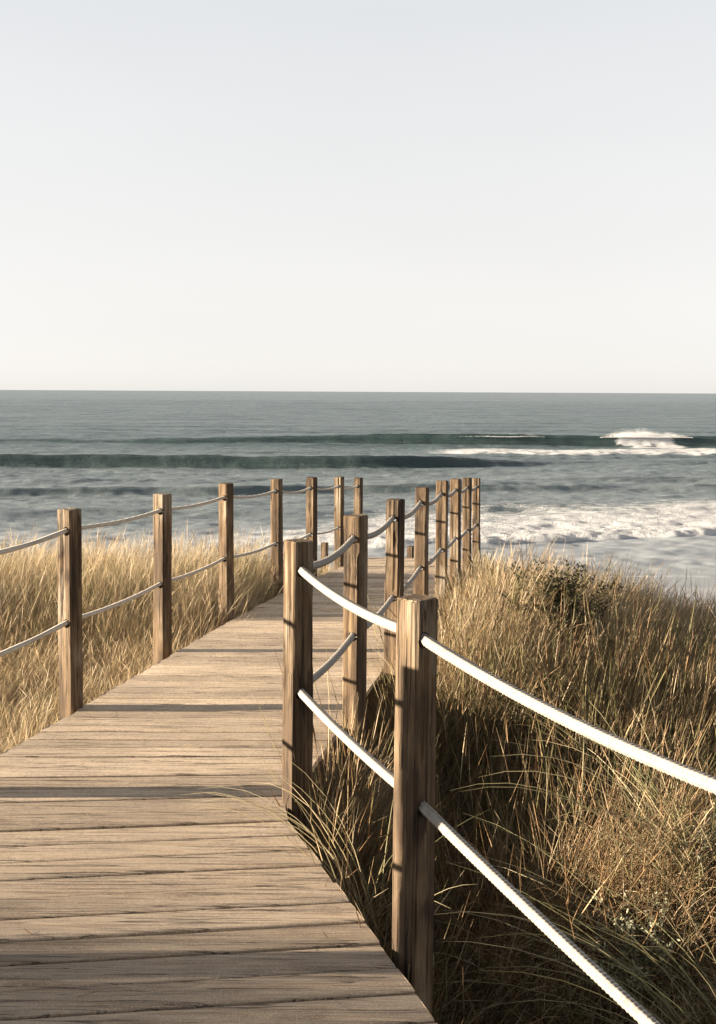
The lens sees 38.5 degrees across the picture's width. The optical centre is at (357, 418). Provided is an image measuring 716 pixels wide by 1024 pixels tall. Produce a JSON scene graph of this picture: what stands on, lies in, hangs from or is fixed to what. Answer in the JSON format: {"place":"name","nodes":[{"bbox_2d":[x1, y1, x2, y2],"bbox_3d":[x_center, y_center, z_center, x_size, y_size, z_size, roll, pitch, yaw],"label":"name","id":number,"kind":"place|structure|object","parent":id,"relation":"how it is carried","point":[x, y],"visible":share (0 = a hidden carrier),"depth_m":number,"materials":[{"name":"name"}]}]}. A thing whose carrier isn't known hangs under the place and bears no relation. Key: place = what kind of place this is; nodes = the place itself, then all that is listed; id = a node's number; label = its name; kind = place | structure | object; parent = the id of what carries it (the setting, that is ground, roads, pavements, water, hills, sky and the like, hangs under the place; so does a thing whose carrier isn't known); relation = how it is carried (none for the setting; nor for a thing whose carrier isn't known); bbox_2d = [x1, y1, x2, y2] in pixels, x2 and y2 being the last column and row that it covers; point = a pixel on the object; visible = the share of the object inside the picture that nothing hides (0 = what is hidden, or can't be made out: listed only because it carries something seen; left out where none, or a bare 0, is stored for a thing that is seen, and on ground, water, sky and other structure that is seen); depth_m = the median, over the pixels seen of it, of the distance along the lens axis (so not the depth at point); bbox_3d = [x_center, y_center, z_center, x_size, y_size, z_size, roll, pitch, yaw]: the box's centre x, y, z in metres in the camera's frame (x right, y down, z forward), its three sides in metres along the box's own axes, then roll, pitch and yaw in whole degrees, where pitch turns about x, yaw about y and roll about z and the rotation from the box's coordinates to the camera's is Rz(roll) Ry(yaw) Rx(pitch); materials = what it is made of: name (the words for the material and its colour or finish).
{"place":"outdoors","nodes":[
{"label":"outdoors","id":0,"kind":"place"},
{"bbox_2d":[0,521,342,753],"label":"dune grass","id":1,"kind":"structure","parent":0,"point":[31,582],"depth_m":8.60,"materials":[{"name":"beige plant"}]},
{"bbox_2d":[0,390,715,587],"bbox_3d":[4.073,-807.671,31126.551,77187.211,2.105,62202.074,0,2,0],"label":"water","id":2,"kind":"structure","parent":0,"point":[570,472],"depth_m":107.17,"materials":[{"name":"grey liquid"}]},
{"bbox_2d":[608,426,690,437],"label":"wave spray","id":3,"kind":"object","parent":2,"relation":"on","point":[641,435],"visible":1,"depth_m":156.91,"materials":[{"name":"white liquid"}]},
{"bbox_2d":[0,531,715,1023],"bbox_3d":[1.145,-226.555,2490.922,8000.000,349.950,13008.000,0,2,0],"label":"ground","id":4,"kind":"structure","parent":0,"point":[686,591],"depth_m":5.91,"materials":[{"name":"brown plant"}]},
{"bbox_2d":[57,508,82,720],"bbox_3d":[-1.581,1.254,5.634,0.100,1.522,0.101,1,2,28],"label":"wooden post","id":5,"kind":"object","parent":4,"relation":"on","point":[70,645],"visible":0.79,"depth_m":5.59,"materials":[{"name":"brown wood"}]},
{"bbox_2d":[153,493,171,664],"bbox_3d":[-1.352,1.274,7.087,0.100,1.512,0.100,1,2,31],"label":"wooden post","id":6,"kind":"object","parent":4,"relation":"on","point":[162,594],"visible":0.77,"depth_m":7.05,"materials":[{"name":"brown wood"}]},
{"bbox_2d":[218,483,233,626],"bbox_3d":[-1.092,1.295,8.486,0.099,1.522,0.099,1,2,33],"label":"wooden post","id":7,"kind":"object","parent":4,"relation":"on","point":[226,550],"visible":0.81,"depth_m":8.45,"materials":[{"name":"brown wood"}]},
{"bbox_2d":[0,557,471,1023],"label":"boardwalk","id":8,"kind":"structure","parent":4,"relation":"on","point":[64,861],"depth_m":3.69,"materials":[{"name":"brown wood"}]},
{"bbox_2d":[0,604,383,1023],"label":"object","id":9,"kind":"object","parent":8,"relation":"on","point":[172,856],"depth_m":3.37,"materials":[{"name":"brown wood"}]},
{"bbox_2d":[270,479,282,597],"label":"wooden post","id":10,"kind":"object","parent":4,"relation":"on","point":[276,504],"visible":0.72,"depth_m":9.84,"materials":[{"name":"brown wood"}]},
{"bbox_2d":[184,741,377,936],"bbox_3d":[-0.324,1.622,3.838,0.427,0.936,0.776,-1,2,-45],"label":"grass tuft","id":11,"kind":"object","parent":4,"relation":"on","point":[327,850],"visible":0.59,"depth_m":3.78,"materials":[{"name":"beige plant"}]},
{"bbox_2d":[282,538,312,848],"bbox_3d":[-0.250,1.258,4.234,0.099,1.516,0.099,0,2,-33],"label":"wooden post","id":12,"kind":"object","parent":4,"relation":"on","point":[297,727],"visible":0.78,"depth_m":4.19,"materials":[{"name":"brown wood"}]},
{"bbox_2d":[306,477,316,576],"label":"wooden post","id":13,"kind":"object","parent":4,"relation":"on","point":[311,511],"visible":0.59,"depth_m":11.14,"materials":[{"name":"brown wood"}]},
{"bbox_2d":[321,542,328,572],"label":"stair post","id":14,"kind":"object","parent":4,"relation":"on","point":[324,548],"visible":0.16,"depth_m":17.02,"materials":[{"name":"brown wood"}]},
{"bbox_2d":[334,476,343,568],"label":"wooden post","id":15,"kind":"object","parent":4,"relation":"on","point":[338,516],"visible":0.66,"depth_m":12.50,"materials":[{"name":"brown wood"}]},
{"bbox_2d":[341,513,367,797],"bbox_3d":[-0.017,1.258,5.315,0.100,1.523,0.102,1,2,32],"label":"wooden post","id":16,"kind":"object","parent":4,"relation":"on","point":[355,591],"visible":0.71,"depth_m":5.27,"materials":[{"name":"brown wood"}]},
{"bbox_2d":[354,477,362,541],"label":"wooden post","id":17,"kind":"object","parent":4,"relation":"on","point":[358,500],"visible":0.38,"depth_m":13.90,"materials":[{"name":"brown wood"}]},
{"bbox_2d":[0,526,339,656],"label":"rope","id":18,"kind":"object","parent":17,"relation":"attached to","point":[50,631],"visible":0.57,"depth_m":6.36,"materials":[{"name":"grey fabric"}]},
{"bbox_2d":[0,485,358,554],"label":"rope","id":19,"kind":"object","parent":17,"relation":"attached to","point":[35,542],"visible":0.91,"depth_m":6.49,"materials":[{"name":"grey fabric"}]},
{"bbox_2d":[290,793,485,951],"bbox_3d":[0.204,1.623,3.688,0.740,0.735,0.555,2,2,43],"label":"grass tuft","id":20,"kind":"object","parent":4,"relation":"on","point":[381,880],"visible":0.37,"depth_m":3.66,"materials":[{"name":"brown plant"}]},
{"bbox_2d":[383,498,404,715],"bbox_3d":[0.228,1.271,6.514,0.099,1.522,0.101,2,2,27],"label":"wooden post","id":21,"kind":"object","parent":4,"relation":"on","point":[394,564],"visible":0.65,"depth_m":6.47,"materials":[{"name":"brown wood"}]},
{"bbox_2d":[407,546,413,557],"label":"stair post","id":22,"kind":"object","parent":4,"relation":"on","point":[410,551],"visible":0.21,"depth_m":17.22,"materials":[{"name":"brown wood"}]},
{"bbox_2d":[392,594,437,1015],"bbox_3d":[0.172,1.292,3.137,0.100,1.496,0.100,-1,2,-44],"label":"wooden post","id":23,"kind":"object","parent":4,"relation":"on","point":[413,825],"visible":0.9,"depth_m":3.10,"materials":[{"name":"brown wood"}]},
{"bbox_2d":[413,487,428,595],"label":"wooden post","id":24,"kind":"object","parent":4,"relation":"on","point":[421,544],"visible":0.56,"depth_m":7.88,"materials":[{"name":"brown wood"}]},
{"bbox_2d":[435,480,448,614],"bbox_3d":[0.753,1.322,9.238,0.100,1.528,0.100,1,2,16],"label":"wooden post","id":25,"kind":"object","parent":4,"relation":"on","point":[441,562],"visible":0.74,"depth_m":9.19,"materials":[{"name":"brown wood"}]},
{"bbox_2d":[450,478,460,594],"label":"wooden post","id":26,"kind":"object","parent":4,"relation":"on","point":[455,520],"visible":0.69,"depth_m":10.64,"materials":[{"name":"brown wood"}]},
{"bbox_2d":[462,477,471,584],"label":"wooden post","id":27,"kind":"object","parent":4,"relation":"on","point":[466,514],"visible":0.66,"depth_m":12.04,"materials":[{"name":"brown wood"}]},
{"bbox_2d":[472,478,480,571],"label":"wooden post","id":28,"kind":"object","parent":4,"relation":"on","point":[476,536],"visible":0.7,"depth_m":13.60,"materials":[{"name":"brown wood"}]},
{"bbox_2d":[296,523,660,1023],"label":"rope","id":29,"kind":"object","parent":28,"relation":"attached to","point":[618,994],"visible":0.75,"depth_m":2.83,"materials":[{"name":"white fabric"}]},
{"bbox_2d":[296,486,715,794],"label":"rope","id":30,"kind":"object","parent":28,"relation":"attached to","point":[677,769],"visible":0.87,"depth_m":2.70,"materials":[{"name":"white fabric"}]},
{"bbox_2d":[494,662,606,795],"bbox_3d":[0.972,1.749,5.606,0.756,0.916,0.695,1,2,33],"label":"grass tuft","id":31,"kind":"object","parent":4,"relation":"on","point":[554,734],"visible":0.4,"depth_m":5.61,"materials":[{"name":"brown plant"}]},
{"bbox_2d":[490,555,639,658],"bbox_3d":[1.372,1.360,7.244,1.072,0.752,0.920,1,2,25],"label":"shrub","id":32,"kind":"object","parent":4,"relation":"on","point":[574,584],"visible":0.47,"depth_m":7.17,"materials":[{"name":"green plant"}]},
{"bbox_2d":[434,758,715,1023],"bbox_3d":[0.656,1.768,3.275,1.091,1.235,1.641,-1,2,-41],"label":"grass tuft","id":33,"kind":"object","parent":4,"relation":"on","point":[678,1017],"visible":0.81,"depth_m":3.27,"materials":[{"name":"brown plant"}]},
{"bbox_2d":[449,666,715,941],"bbox_3d":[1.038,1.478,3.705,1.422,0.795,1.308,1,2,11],"label":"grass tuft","id":34,"kind":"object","parent":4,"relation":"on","point":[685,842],"visible":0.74,"depth_m":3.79,"materials":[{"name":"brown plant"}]},
{"bbox_2d":[586,880,706,1013],"bbox_3d":[0.983,1.836,3.552,0.390,0.384,0.507,1,2,31],"label":"shrub","id":35,"kind":"object","parent":4,"relation":"on","point":[630,946],"visible":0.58,"depth_m":3.52,"materials":[{"name":"green plant"}]},
{"bbox_2d":[608,609,684,655],"bbox_3d":[2.100,1.729,7.682,0.808,0.583,0.880,-1,2,-33],"label":"shrub","id":36,"kind":"object","parent":4,"relation":"on","point":[644,627],"visible":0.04,"depth_m":7.76,"materials":[{"name":"green plant"}]},
{"bbox_2d":[587,742,715,822],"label":"grass tuft","id":37,"kind":"object","parent":4,"relation":"on","point":[669,784],"visible":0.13,"depth_m":5.23,"materials":[{"name":"brown plant"}]},
{"bbox_2d":[648,802,715,909],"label":"shrub","id":38,"kind":"object","parent":4,"relation":"on","point":[700,844],"visible":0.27,"depth_m":3.86,"materials":[{"name":"brown plant"}]},
{"bbox_2d":[669,620,715,668],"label":"shrub","id":39,"kind":"object","parent":4,"relation":"on","point":[686,643],"visible":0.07,"depth_m":7.52,"materials":[{"name":"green plant"}]},
{"bbox_2d":[0,0,715,393],"label":"sky","id":40,"kind":"structure","parent":0,"point":[513,196],"materials":[{"name":"white"}]}
]}

